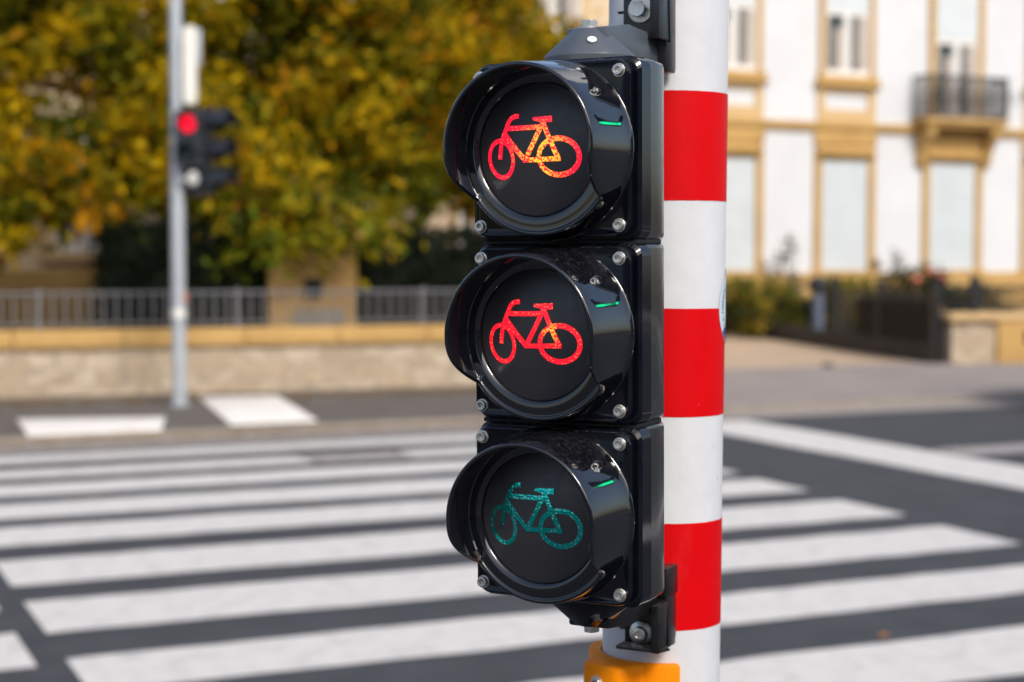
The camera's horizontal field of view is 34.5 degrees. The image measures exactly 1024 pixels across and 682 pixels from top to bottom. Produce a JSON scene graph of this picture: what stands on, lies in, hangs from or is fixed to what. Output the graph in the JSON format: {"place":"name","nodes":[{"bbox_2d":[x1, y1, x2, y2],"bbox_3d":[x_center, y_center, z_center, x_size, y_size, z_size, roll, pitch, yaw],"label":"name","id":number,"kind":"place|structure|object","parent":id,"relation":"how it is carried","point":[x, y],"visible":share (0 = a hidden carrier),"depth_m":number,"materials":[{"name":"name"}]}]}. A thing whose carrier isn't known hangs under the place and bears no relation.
{"place":"outdoors","nodes":[
{"label":"outdoors","id":0,"kind":"place"},
{"bbox_2d":[0,386,483,436],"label":"pavement","id":1,"kind":"structure","parent":0,"point":[321,408],"depth_m":15.34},
{"bbox_2d":[17,417,164,435],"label":"tactile slab","id":2,"kind":"structure","parent":1,"relation":"on","point":[47,426],"depth_m":13.60,"materials":[{"name":"white concrete"}]},
{"bbox_2d":[0,0,238,275],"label":"autumn tree","id":3,"kind":"object","parent":1,"relation":"on","point":[33,45],"visible":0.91,"depth_m":18.13,"materials":[{"name":"yellow plant"}]},
{"bbox_2d":[169,0,188,406],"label":"signal post","id":4,"kind":"object","parent":1,"relation":"on","point":[178,289],"visible":0.91,"depth_m":15.35,"materials":[{"name":"metal"}]},
{"bbox_2d":[179,171,198,185],"bbox_3d":[-2.985,-1.499,15.237,0.193,0.144,0.082,1,3,23],"label":"white disc lamp","id":5,"kind":"object","parent":4,"relation":"attached to","point":[192,179],"visible":1,"depth_m":15.19,"materials":[{"name":"grey plastic"}]},
{"bbox_2d":[175,110,203,166],"bbox_3d":[-2.970,-1.866,15.174,0.250,0.516,0.340,0,3,0],"label":"pedestrian signal","id":6,"kind":"object","parent":4,"relation":"attached to","point":[189,135],"visible":1,"depth_m":15.14,"materials":[{"name":"black"}]},
{"bbox_2d":[181,25,200,103],"bbox_3d":[-2.970,-2.552,15.274,0.190,0.720,0.090,0,3,0],"label":"sign box","id":7,"kind":"object","parent":4,"relation":"attached to","point":[191,40],"visible":1,"depth_m":15.23,"materials":[{"name":"white plastic"}]},
{"bbox_2d":[185,108,238,195],"bbox_3d":[-2.827,-1.764,15.419,0.470,0.806,0.280,1,3,18],"label":"vehicle signal","id":8,"kind":"object","parent":4,"relation":"attached to","point":[210,178],"visible":0.82,"depth_m":15.33,"materials":[{"name":"black"}]},
{"bbox_2d":[86,211,272,328],"bbox_3d":[-3.712,-0.453,18.363,2.081,1.975,1.437,-1,3,-19],"label":"hedge","id":9,"kind":"object","parent":1,"relation":"on","point":[128,259],"visible":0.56,"depth_m":17.86,"materials":[{"name":"green plant"}]},
{"bbox_2d":[0,324,475,397],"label":"garden wall","id":10,"kind":"structure","parent":1,"relation":"on","point":[76,362],"depth_m":17.04,"materials":[{"name":"stone"}]},
{"bbox_2d":[0,287,455,329],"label":"railing","id":11,"kind":"object","parent":10,"relation":"on","point":[237,292],"visible":0.56,"depth_m":17.19,"materials":[{"name":"grey metal"}]},
{"bbox_2d":[200,395,316,424],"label":"tactile slab","id":12,"kind":"structure","parent":1,"relation":"on","point":[235,410],"depth_m":14.92,"materials":[{"name":"white concrete"}]},
{"bbox_2d":[58,0,482,288],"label":"autumn tree","id":13,"kind":"object","parent":1,"relation":"on","point":[278,105],"visible":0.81,"depth_m":18.58,"materials":[{"name":"yellow plant"}]},
{"bbox_2d":[261,231,360,325],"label":"gate pillar","id":14,"kind":"structure","parent":1,"relation":"on","point":[343,276],"depth_m":18.30,"materials":[{"name":"stone"}]},
{"bbox_2d":[0,388,724,445],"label":"curb","id":15,"kind":"structure","parent":1,"relation":"on","point":[194,435],"depth_m":14.23,"materials":[{"name":"grey concrete"}]},
{"bbox_2d":[356,224,485,324],"bbox_3d":[-0.322,-0.485,19.599,3.636,1.911,1.460,-1,3,-18],"label":"hedge","id":16,"kind":"object","parent":1,"relation":"on","point":[438,263],"visible":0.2,"depth_m":18.82,"materials":[{"name":"green plant"}]},
{"bbox_2d":[287,445,397,453],"bbox_3d":[-1.255,0.804,12.241,0.800,0.015,0.200,-1,3,-24],"label":"crosswalk stripe","id":17,"kind":"object","parent":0,"point":[341,449],"visible":1,"depth_m":12.20,"materials":[{"name":"white paint"}]},
{"bbox_2d":[0,406,1023,681],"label":"road","id":18,"kind":"structure","parent":0,"point":[918,498],"depth_m":7.88,"materials":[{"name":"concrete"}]},
{"bbox_2d":[0,633,36,669],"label":"crossing marking","id":19,"kind":"object","parent":18,"relation":"on","point":[14,653],"visible":1,"depth_m":5.99,"materials":[{"name":"paint"}]},
{"bbox_2d":[302,450,413,462],"bbox_3d":[-1.121,0.831,11.896,0.700,0.001,0.500,-1,3,-24],"label":"crosswalk stripe","id":20,"kind":"object","parent":18,"relation":"on","point":[355,456],"visible":1,"depth_m":11.88,"materials":[{"name":"paint"}]},
{"bbox_2d":[0,434,1023,681],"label":"crossing marking","id":21,"kind":"object","parent":18,"relation":"on","point":[982,654],"visible":0.65,"depth_m":7.40,"materials":[{"name":"paint"}]},
{"bbox_2d":[0,398,1023,453],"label":"gutter","id":22,"kind":"object","parent":18,"relation":"on","point":[174,441],"depth_m":13.59,"materials":[{"name":"concrete"}]},
{"bbox_2d":[602,0,728,681],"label":"signal pole","id":23,"kind":"object","parent":18,"relation":"on","point":[693,241],"visible":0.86,"depth_m":1.42,"materials":[{"name":"metal"}]},
{"bbox_2d":[443,0,677,653],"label":"cyclist traffic light","id":24,"kind":"object","parent":23,"relation":"attached to","point":[553,159],"visible":1,"depth_m":1.24,"materials":[{"name":"black plastic"}]},
{"bbox_2d":[584,640,679,681],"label":"push button box","id":25,"kind":"object","parent":23,"relation":"attached to","point":[600,665],"visible":0.92,"depth_m":1.42,"materials":[{"name":"orange plastic"}]},
{"bbox_2d":[723,420,1023,488],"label":"stop line","id":26,"kind":"object","parent":18,"relation":"on","point":[1004,474],"visible":0.87,"depth_m":12.07,"materials":[{"name":"paint"}]},
{"bbox_2d":[878,633,891,636],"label":"fallen leaf","id":27,"kind":"object","parent":18,"relation":"on","point":[883,634],"visible":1,"depth_m":6.24,"materials":[{"name":"brown plant"}]},
{"bbox_2d":[931,444,1023,454],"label":"lane line","id":28,"kind":"object","parent":18,"relation":"on","point":[979,450],"visible":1,"depth_m":12.32,"materials":[{"name":"paint"}]},
{"bbox_2d":[0,405,1023,454],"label":"ground","id":29,"kind":"structure","parent":0,"point":[444,433],"depth_m":13.36,"materials":[{"name":"concrete"}]},
{"bbox_2d":[0,0,608,330],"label":"cream house","id":30,"kind":"structure","parent":29,"relation":"on","point":[61,270],"depth_m":23.38,"materials":[{"name":"paint"}]},
{"bbox_2d":[40,128,131,260],"bbox_3d":[-6.031,-2.129,23.482,1.336,1.986,0.130,-1,3,-24],"label":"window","id":31,"kind":"structure","parent":30,"relation":"in","point":[75,251],"depth_m":23.41,"materials":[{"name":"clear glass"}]},
{"bbox_2d":[261,143,331,220],"bbox_3d":[-3.308,-2.259,24.739,1.240,1.856,0.070,-1,3,-24],"label":"window","id":32,"kind":"structure","parent":30,"relation":"in","point":[308,143],"depth_m":24.90,"materials":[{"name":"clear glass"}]},
{"bbox_2d":[451,199,476,244],"bbox_3d":[-0.392,-2.327,26.054,1.240,1.856,0.070,-1,3,-24],"label":"window","id":33,"kind":"structure","parent":30,"relation":"in","point":[462,222],"depth_m":25.88,"materials":[{"name":"glass"}]},
{"bbox_2d":[520,0,588,35],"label":"window","id":34,"kind":"structure","parent":30,"relation":"in","point":[577,7],"depth_m":26.50,"materials":[{"name":"glass"}]},
{"bbox_2d":[250,0,606,239],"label":"autumn tree","id":35,"kind":"object","parent":29,"relation":"on","point":[422,172],"visible":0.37,"depth_m":20.18,"materials":[{"name":"yellow plant"}]},
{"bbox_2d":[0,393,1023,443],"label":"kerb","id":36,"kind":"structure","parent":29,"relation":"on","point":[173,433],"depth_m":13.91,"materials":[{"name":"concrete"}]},
{"bbox_2d":[754,231,807,297],"bbox_3d":[5.051,-1.104,30.990,1.030,1.908,1.076,1,3,16],"label":"shrub","id":37,"kind":"object","parent":29,"relation":"on","point":[789,240],"visible":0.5,"depth_m":30.74,"materials":[{"name":"green plant"}]},
{"bbox_2d":[725,292,857,333],"bbox_3d":[4.981,-0.497,30.039,1.690,0.845,3.831,-1,3,-25],"label":"hedge","id":38,"kind":"object","parent":29,"relation":"on","point":[807,312],"visible":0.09,"depth_m":28.49,"materials":[{"name":"green plant"}]},
{"bbox_2d":[824,272,876,332],"bbox_3d":[5.776,-0.527,28.273,1.400,1.316,1.372,0,3,0],"label":"shrub","id":39,"kind":"object","parent":29,"relation":"on","point":[866,281],"visible":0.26,"depth_m":28.14,"materials":[{"name":"green plant"}]},
{"bbox_2d":[725,0,1023,322],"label":"white townhouse","id":40,"kind":"structure","parent":29,"relation":"on","point":[861,133],"depth_m":34.01,"materials":[{"name":"paint"}]},
{"bbox_2d":[725,127,767,276],"bbox_3d":[4.369,-2.736,32.622,1.576,2.955,0.190,-1,3,-24],"label":"window","id":41,"kind":"structure","parent":40,"relation":"in","point":[745,174],"depth_m":32.78,"materials":[{"name":"stone"}]},
{"bbox_2d":[728,0,769,118],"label":"window","id":42,"kind":"structure","parent":40,"relation":"in","point":[745,40],"depth_m":32.64,"materials":[{"name":"stone"}]},
{"bbox_2d":[810,131,878,276],"bbox_3d":[6.827,-2.794,33.733,1.626,2.955,0.190,-1,3,-24],"label":"window","id":43,"kind":"structure","parent":40,"relation":"in","point":[844,188],"depth_m":33.76,"materials":[{"name":"glass"}]},
{"bbox_2d":[814,0,881,123],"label":"window","id":44,"kind":"structure","parent":40,"relation":"in","point":[847,28],"depth_m":33.61,"materials":[{"name":"stone"}]},
{"bbox_2d":[921,135,985,275],"bbox_3d":[9.328,-2.852,34.857,1.696,2.955,0.190,-1,3,-24],"label":"window","id":45,"kind":"structure","parent":40,"relation":"in","point":[952,191],"depth_m":34.91,"materials":[{"name":"stone"}]},
{"bbox_2d":[928,0,985,118],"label":"window","id":46,"kind":"structure","parent":40,"relation":"in","point":[956,43],"depth_m":34.76,"materials":[{"name":"stone"}]},
{"bbox_2d":[1017,138,1023,275],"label":"window","id":47,"kind":"structure","parent":40,"relation":"in","point":[1021,270],"depth_m":35.67,"materials":[{"name":"stone"}]},
{"bbox_2d":[866,248,918,298],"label":"shrub","id":48,"kind":"object","parent":29,"relation":"on","point":[876,263],"visible":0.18,"depth_m":31.30,"materials":[{"name":"green plant"}]},
{"bbox_2d":[883,256,960,321],"bbox_3d":[6.150,-0.556,24.923,1.376,1.450,1.281,2,3,31],"label":"shrub","id":49,"kind":"object","parent":29,"relation":"on","point":[924,285],"visible":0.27,"depth_m":24.64,"materials":[{"name":"green plant"}]},
{"bbox_2d":[941,278,1016,322],"bbox_3d":[6.329,-0.256,22.904,1.262,1.248,1.315,0,3,0],"label":"shrub","id":50,"kind":"object","parent":29,"relation":"on","point":[964,298],"visible":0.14,"depth_m":22.76,"materials":[{"name":"green plant"}]},
{"bbox_2d":[724,333,921,368],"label":"path","id":51,"kind":"structure","parent":0,"point":[742,352],"depth_m":23.40,"materials":[{"name":"beige concrete"}]},
{"bbox_2d":[725,272,750,334],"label":"shrub","id":52,"kind":"object","parent":51,"relation":"on","point":[729,325],"visible":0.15,"depth_m":29.08,"materials":[{"name":"green plant"}]},
{"bbox_2d":[726,270,808,338],"bbox_3d":[4.333,-0.591,28.183,1.442,1.258,1.616,0,3,0],"label":"shrub","id":53,"kind":"object","parent":51,"relation":"on","point":[783,316],"visible":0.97,"depth_m":28.02,"materials":[{"name":"green plant"}]},
{"bbox_2d":[808,276,827,329],"bbox_3d":[5.080,-0.541,27.409,0.340,1.090,0.340,0,3,0],"label":"bollard","id":54,"kind":"object","parent":51,"relation":"on","point":[817,286],"visible":0.75,"depth_m":27.32,"materials":[{"name":"grey metal"}]},
{"bbox_2d":[725,276,940,363],"bbox_3d":[4.681,-0.487,26.457,0.114,1.140,9.964,-1,3,-10],"label":"side fence","id":55,"kind":"object","parent":51,"relation":"on","point":[902,328],"visible":0.98,"depth_m":23.33,"materials":[{"name":"metal"}]},
{"bbox_2d":[724,362,1023,405],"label":"pavement","id":56,"kind":"structure","parent":0,"point":[752,386],"depth_m":18.36,"materials":[{"name":"grey concrete"}]},
{"bbox_2d":[822,363,833,366],"bbox_3d":[4.031,0.303,21.054,0.150,0.048,0.150,-1,3,-24],"label":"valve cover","id":57,"kind":"object","parent":56,"relation":"on","point":[827,364],"visible":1,"depth_m":21.00,"materials":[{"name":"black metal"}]},
{"bbox_2d":[940,311,1023,363],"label":"corner wall","id":58,"kind":"structure","parent":56,"relation":"on","point":[993,337],"depth_m":21.64,"materials":[{"name":"stone"}]},
{"bbox_2d":[943,275,1023,312],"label":"iron fence","id":59,"kind":"object","parent":58,"relation":"on","point":[973,304],"visible":1,"depth_m":21.71,"materials":[{"name":"black metal"}]}
]}

